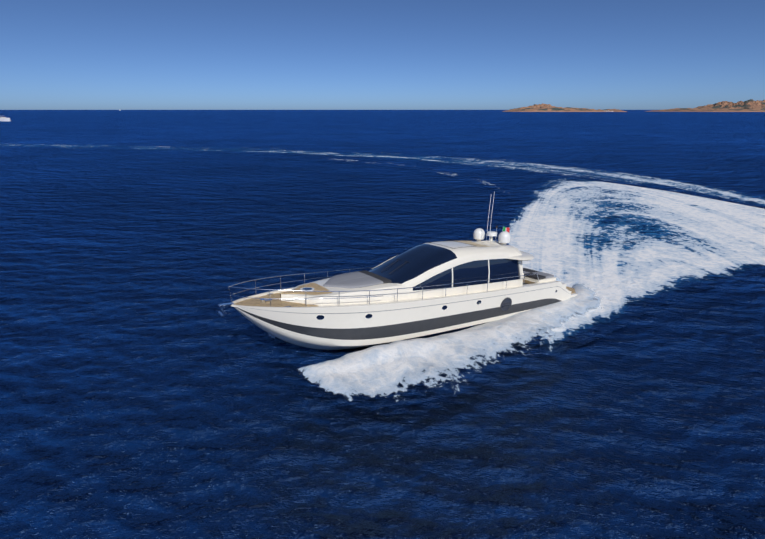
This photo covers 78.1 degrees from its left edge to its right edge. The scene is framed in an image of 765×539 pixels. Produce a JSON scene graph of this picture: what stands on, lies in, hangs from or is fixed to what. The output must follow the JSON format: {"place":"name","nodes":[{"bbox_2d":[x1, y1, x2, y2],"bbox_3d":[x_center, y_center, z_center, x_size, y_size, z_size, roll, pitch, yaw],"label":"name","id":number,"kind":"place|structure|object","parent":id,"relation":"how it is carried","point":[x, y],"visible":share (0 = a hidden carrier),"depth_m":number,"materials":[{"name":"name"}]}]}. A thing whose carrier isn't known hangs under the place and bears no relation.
{"place":"outdoors","nodes":[
{"label":"outdoors","id":0,"kind":"place"},
{"bbox_2d":[0,110,764,538],"bbox_3d":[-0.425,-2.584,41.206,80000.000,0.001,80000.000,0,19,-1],"label":"sea","id":1,"kind":"structure","parent":0,"point":[148,390],"depth_m":20.90,"materials":[{"name":"liquid"}]},
{"bbox_2d":[0,117,10,120],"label":"boat","id":2,"kind":"object","parent":1,"relation":"on","point":[4,119],"visible":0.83,"depth_m":454.35,"materials":[{"name":"white"}]},
{"bbox_2d":[0,142,764,208],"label":"wake trail","id":3,"kind":"object","parent":1,"relation":"on","point":[664,183],"visible":0.98,"depth_m":99.36,"materials":[{"name":"liquid"}]},
{"bbox_2d":[269,154,511,200],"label":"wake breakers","id":4,"kind":"object","parent":1,"relation":"on","point":[496,187],"visible":1,"depth_m":94.03,"materials":[{"name":"liquid"}]},
{"bbox_2d":[218,192,576,349],"bbox_3d":[2.354,-0.218,24.615,21.214,7.530,4.963,-7,14,-31],"label":"yacht","id":5,"kind":"object","parent":1,"relation":"on","point":[425,289],"visible":0.98,"depth_m":22.39,"materials":[{"name":"white plastic"}]},
{"bbox_2d":[268,273,562,338],"bbox_3d":[2.721,0.841,29.331,22.022,1.074,5.951,-10,21,-27],"label":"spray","id":6,"kind":"object","parent":1,"relation":"on","point":[557,279],"visible":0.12,"depth_m":31.27,"materials":[{"name":"liquid"}]},
{"bbox_2d":[298,283,601,401],"bbox_3d":[6.535,2.939,23.402,22.022,0.904,6.283,-12,22,-32],"label":"spray","id":7,"kind":"object","parent":1,"relation":"on","point":[372,372],"visible":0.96,"depth_m":20.65,"materials":[{"name":"liquid"}]},
{"bbox_2d":[502,103,626,111],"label":"island","id":8,"kind":"structure","parent":1,"relation":"on","point":[542,107],"depth_m":2421.97,"materials":[{"name":"brown stone"}]},
{"bbox_2d":[497,174,764,355],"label":"wake","id":9,"kind":"object","parent":1,"relation":"on","point":[627,254],"visible":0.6,"depth_m":40.03,"materials":[{"name":"liquid"}]},
{"bbox_2d":[0,0,764,109],"label":"sky","id":10,"kind":"structure","parent":0,"point":[55,54],"materials":[{"name":"blue"}]},
{"bbox_2d":[646,99,764,111],"bbox_3d":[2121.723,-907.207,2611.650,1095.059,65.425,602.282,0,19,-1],"label":"island","id":11,"kind":"structure","parent":0,"point":[751,105],"depth_m":2496.03,"materials":[{"name":"brown stone"}]}
]}

